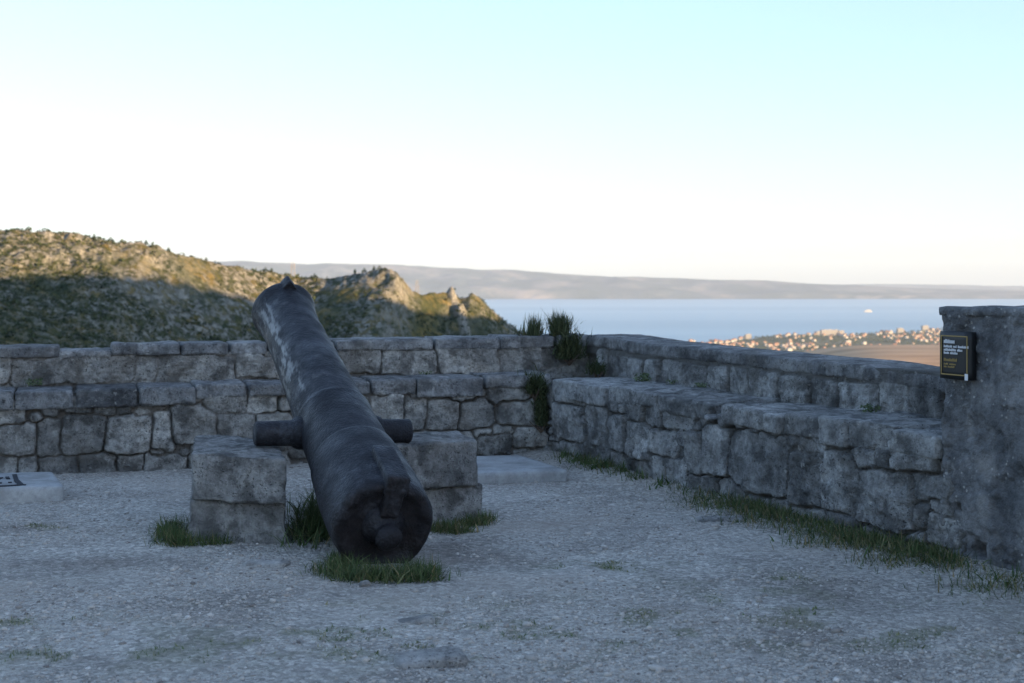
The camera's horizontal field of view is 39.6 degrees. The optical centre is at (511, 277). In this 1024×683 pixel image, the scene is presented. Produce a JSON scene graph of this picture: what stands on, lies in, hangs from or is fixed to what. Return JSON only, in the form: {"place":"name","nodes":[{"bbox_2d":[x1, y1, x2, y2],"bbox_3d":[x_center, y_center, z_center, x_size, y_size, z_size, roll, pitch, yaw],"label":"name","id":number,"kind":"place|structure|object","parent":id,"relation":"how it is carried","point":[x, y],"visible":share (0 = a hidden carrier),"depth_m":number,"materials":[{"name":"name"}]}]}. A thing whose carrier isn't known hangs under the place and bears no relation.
{"place":"outdoors","nodes":[
{"label":"outdoors","id":0,"kind":"place"},
{"bbox_2d":[141,511,245,547],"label":"grass","id":1,"kind":"structure","parent":0,"point":[174,534],"depth_m":8.03,"materials":[{"name":"green plant"}]},
{"bbox_2d":[0,229,520,347],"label":"hills","id":2,"kind":"structure","parent":0,"point":[196,289],"depth_m":517.31,"materials":[{"name":"green plant"}]},
{"bbox_2d":[0,227,522,347],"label":"scrub","id":3,"kind":"object","parent":2,"relation":"on","point":[59,304],"visible":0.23,"depth_m":489.44,"materials":[{"name":"green plant"}]},
{"bbox_2d":[255,479,332,551],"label":"grass","id":4,"kind":"structure","parent":0,"point":[312,526],"depth_m":8.18,"materials":[{"name":"green plant"}]},
{"bbox_2d":[287,546,461,585],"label":"grass","id":5,"kind":"structure","parent":0,"point":[340,566],"depth_m":7.10,"materials":[{"name":"green plant"}]},
{"bbox_2d":[430,508,500,535],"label":"grass","id":6,"kind":"structure","parent":0,"point":[466,524],"depth_m":8.48,"materials":[{"name":"green plant"}]},
{"bbox_2d":[0,449,1023,682],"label":"ground","id":7,"kind":"structure","parent":0,"point":[925,605],"depth_m":6.67,"materials":[{"name":"grey gravel"}]},
{"bbox_2d":[0,472,63,503],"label":"concrete slab","id":8,"kind":"structure","parent":7,"relation":"on","point":[29,487],"depth_m":9.55,"materials":[{"name":"grey concrete"}]},
{"bbox_2d":[188,486,285,543],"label":"support block","id":9,"kind":"structure","parent":7,"relation":"on","point":[221,517],"depth_m":8.03,"materials":[{"name":"stone"}]},
{"bbox_2d":[191,435,286,504],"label":"support block","id":10,"kind":"structure","parent":9,"relation":"on","point":[232,469],"depth_m":7.99,"materials":[{"name":"stone"}]},
{"bbox_2d":[252,276,432,563],"bbox_3d":[-1.109,0.770,8.720,0.951,1.570,2.978,0,0,-11],"label":"cannon","id":11,"kind":"object","parent":10,"relation":"on","point":[372,498],"visible":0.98,"depth_m":7.95,"materials":[{"name":"black metal"}]},
{"bbox_2d":[242,559,290,567],"bbox_3d":[-1.279,1.491,7.403,0.242,0.048,0.108,0,0,16],"label":"flat rock","id":12,"kind":"object","parent":7,"relation":"on","point":[281,563],"visible":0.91,"depth_m":7.38,"materials":[{"name":"grey stone"}]},
{"bbox_2d":[0,333,588,473],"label":"stone wall","id":13,"kind":"structure","parent":7,"relation":"on","point":[132,406],"depth_m":11.50,"materials":[{"name":"stone"}]},
{"bbox_2d":[25,377,42,385],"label":"ledge plant","id":14,"kind":"object","parent":13,"relation":"on","point":[34,383],"visible":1,"depth_m":11.25,"materials":[{"name":"green plant"}]},
{"bbox_2d":[514,324,529,335],"bbox_3d":[0.112,0.486,12.738,0.264,0.188,0.151,0,0,25],"label":"broom shrub","id":15,"kind":"object","parent":13,"relation":"on","point":[518,332],"visible":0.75,"depth_m":12.72,"materials":[{"name":"green plant"}]},
{"bbox_2d":[517,361,552,400],"bbox_3d":[0.201,0.863,11.966,0.353,0.345,0.385,0,0,-42],"label":"broom shrub","id":16,"kind":"object","parent":13,"relation":"on","point":[539,385],"visible":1,"depth_m":11.96,"materials":[{"name":"green plant"}]},
{"bbox_2d":[523,311,547,335],"bbox_3d":[0.216,0.426,12.712,0.234,0.308,0.258,0,0,0],"label":"broom shrub","id":17,"kind":"object","parent":13,"relation":"on","point":[534,328],"visible":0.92,"depth_m":12.67,"materials":[{"name":"green plant"}]},
{"bbox_2d":[527,362,549,432],"bbox_3d":[0.238,1.005,11.982,0.280,0.602,0.267,0,0,0],"label":"broom shrub","id":18,"kind":"object","parent":13,"relation":"on","point":[541,418],"visible":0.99,"depth_m":11.96,"materials":[{"name":"green plant"}]},
{"bbox_2d":[543,306,576,336],"bbox_3d":[0.422,0.410,12.699,0.374,0.340,0.432,0,0,0],"label":"broom shrub","id":19,"kind":"object","parent":13,"relation":"on","point":[553,321],"visible":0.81,"depth_m":12.66,"materials":[{"name":"green plant"}]},
{"bbox_2d":[359,580,370,586],"bbox_3d":[-0.716,1.486,6.912,0.054,0.030,0.044,0,0,-22],"label":"flat rock","id":20,"kind":"object","parent":7,"relation":"on","point":[365,583],"visible":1,"depth_m":6.90,"materials":[{"name":"grey stone"}]},
{"bbox_2d":[398,614,434,623],"bbox_3d":[-0.420,1.505,6.233,0.169,0.055,0.082,0,0,0],"label":"flat rock","id":21,"kind":"object","parent":7,"relation":"on","point":[426,619],"visible":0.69,"depth_m":6.20,"materials":[{"name":"grey stone"}]},
{"bbox_2d":[393,646,467,668],"bbox_3d":[-0.328,1.502,5.582,0.290,0.072,0.189,0,0,-15],"label":"flat rock","id":22,"kind":"object","parent":7,"relation":"on","point":[445,656],"visible":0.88,"depth_m":5.53,"materials":[{"name":"grey stone"}]},
{"bbox_2d":[425,483,482,523],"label":"support block","id":23,"kind":"structure","parent":7,"relation":"on","point":[447,502],"depth_m":8.76,"materials":[{"name":"stone"}]},
{"bbox_2d":[395,431,477,489],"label":"support block","id":24,"kind":"structure","parent":23,"relation":"on","point":[435,459],"depth_m":8.67,"materials":[{"name":"stone"}]},
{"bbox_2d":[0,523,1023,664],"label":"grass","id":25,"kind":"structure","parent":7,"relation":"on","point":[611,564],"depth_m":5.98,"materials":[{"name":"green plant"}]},
{"bbox_2d":[477,455,566,483],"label":"concrete slab","id":26,"kind":"structure","parent":7,"relation":"on","point":[498,469],"depth_m":10.54,"materials":[{"name":"grey concrete"}]},
{"bbox_2d":[549,674,559,678],"bbox_3d":[0.156,1.523,5.378,0.050,0.042,0.059,0,0,38],"label":"flat rock","id":27,"kind":"object","parent":7,"relation":"on","point":[554,675],"visible":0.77,"depth_m":5.37,"materials":[{"name":"grey stone"}]},
{"bbox_2d":[541,448,673,489],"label":"grass","id":28,"kind":"structure","parent":7,"relation":"on","point":[585,460],"depth_m":10.88,"materials":[{"name":"green plant"}]},
{"bbox_2d":[695,515,743,521],"bbox_3d":[1.287,1.501,8.793,0.301,0.061,0.137,0,0,0],"label":"flat rock","id":29,"kind":"object","parent":7,"relation":"on","point":[712,518],"visible":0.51,"depth_m":8.75,"materials":[{"name":"grey stone"}]},
{"bbox_2d":[543,334,966,552],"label":"stone wall","id":30,"kind":"structure","parent":7,"relation":"on","point":[804,431],"depth_m":9.36,"materials":[{"name":"stone"}]},
{"bbox_2d":[547,313,592,365],"bbox_3d":[0.514,0.521,12.579,0.497,0.510,0.372,0,0,-24],"label":"broom shrub","id":31,"kind":"object","parent":30,"relation":"on","point":[572,350],"visible":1,"depth_m":12.55,"materials":[{"name":"green plant"}]},
{"bbox_2d":[584,355,607,377],"bbox_3d":[0.747,0.773,12.339,0.305,0.244,0.250,0,0,0],"label":"broom shrub","id":32,"kind":"object","parent":30,"relation":"on","point":[595,370],"visible":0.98,"depth_m":12.32,"materials":[{"name":"green plant"}]},
{"bbox_2d":[633,373,651,381],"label":"ledge plant","id":33,"kind":"object","parent":30,"relation":"on","point":[644,376],"visible":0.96,"depth_m":11.57,"materials":[{"name":"green plant"}]},
{"bbox_2d":[694,382,709,387],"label":"ledge plant","id":34,"kind":"object","parent":30,"relation":"on","point":[700,385],"visible":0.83,"depth_m":10.76,"materials":[{"name":"green plant"}]},
{"bbox_2d":[859,403,880,412],"bbox_3d":[2.265,0.820,8.971,0.144,0.068,0.142,0,0,-44],"label":"ledge plant","id":35,"kind":"object","parent":30,"relation":"on","point":[867,406],"visible":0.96,"depth_m":8.95,"materials":[{"name":"green plant"}]},
{"bbox_2d":[662,479,1023,604],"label":"grass","id":36,"kind":"structure","parent":7,"relation":"on","point":[856,535],"depth_m":7.93,"materials":[{"name":"green plant"}]},
{"bbox_2d":[939,305,1023,571],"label":"stone pier","id":37,"kind":"structure","parent":7,"relation":"on","point":[982,421],"depth_m":7.26,"materials":[{"name":"grey stone"}]},
{"bbox_2d":[940,331,976,380],"bbox_3d":[2.325,0.404,7.418,0.053,0.252,0.224,0,0,-24],"label":"plaque","id":38,"kind":"object","parent":37,"relation":"attached to","point":[958,356],"visible":1,"depth_m":7.38,"materials":[{"name":"black metal"}]},
{"bbox_2d":[0,0,1023,285],"label":"sky","id":39,"kind":"structure","parent":0,"point":[834,142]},
{"bbox_2d":[211,261,1023,298],"bbox_3d":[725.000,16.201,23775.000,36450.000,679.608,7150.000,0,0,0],"label":"hills","id":40,"kind":"structure","parent":0,"point":[499,284],"depth_m":21216.00,"materials":[{"name":"grey"}]},
{"bbox_2d":[482,299,1023,341],"bbox_3d":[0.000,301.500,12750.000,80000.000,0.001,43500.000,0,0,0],"label":"sea","id":41,"kind":"structure","parent":0,"point":[702,320],"depth_m":11746.29,"materials":[{"name":"liquid"}]},
{"bbox_2d":[703,330,942,351],"bbox_3d":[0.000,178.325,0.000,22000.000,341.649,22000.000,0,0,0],"label":"terrain","id":42,"kind":"structure","parent":0,"point":[821,344],"depth_m":6296.89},
{"bbox_2d":[745,334,750,338],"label":"apartment block","id":43,"kind":"structure","parent":42,"relation":"on","point":[747,336],"depth_m":6493.63,"materials":[{"name":"grey"}]},
{"bbox_2d":[820,329,827,335],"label":"apartment block","id":44,"kind":"structure","parent":42,"relation":"on","point":[825,331],"depth_m":6843.19,"materials":[{"name":"grey"}]},
{"bbox_2d":[716,328,942,349],"bbox_3d":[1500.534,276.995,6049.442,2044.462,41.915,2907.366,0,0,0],"label":"houses","id":45,"kind":"structure","parent":42,"relation":"on","point":[856,333],"depth_m":6346.56,"materials":[{"name":"plaster"},{"name":"roof tile"},{"name":"concrete"}]},
{"bbox_2d":[896,328,903,332],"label":"apartment block","id":46,"kind":"structure","parent":42,"relation":"on","point":[899,330],"depth_m":6992.79,"materials":[{"name":"white"}]},
{"bbox_2d":[921,325,928,331],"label":"apartment block","id":47,"kind":"structure","parent":42,"relation":"on","point":[925,327],"depth_m":7142.44,"materials":[{"name":"white"}]},
{"bbox_2d":[804,345,939,365],"bbox_3d":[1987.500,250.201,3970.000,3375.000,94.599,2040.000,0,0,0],"label":"field","id":48,"kind":"structure","parent":0,"point":[926,354],"depth_m":3968.38,"materials":[{"name":"brown soil"}]},
{"bbox_2d":[848,284,1023,290],"bbox_3d":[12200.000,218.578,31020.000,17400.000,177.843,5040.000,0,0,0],"label":"hills","id":49,"kind":"structure","parent":0,"point":[974,287],"depth_m":30397.19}
]}

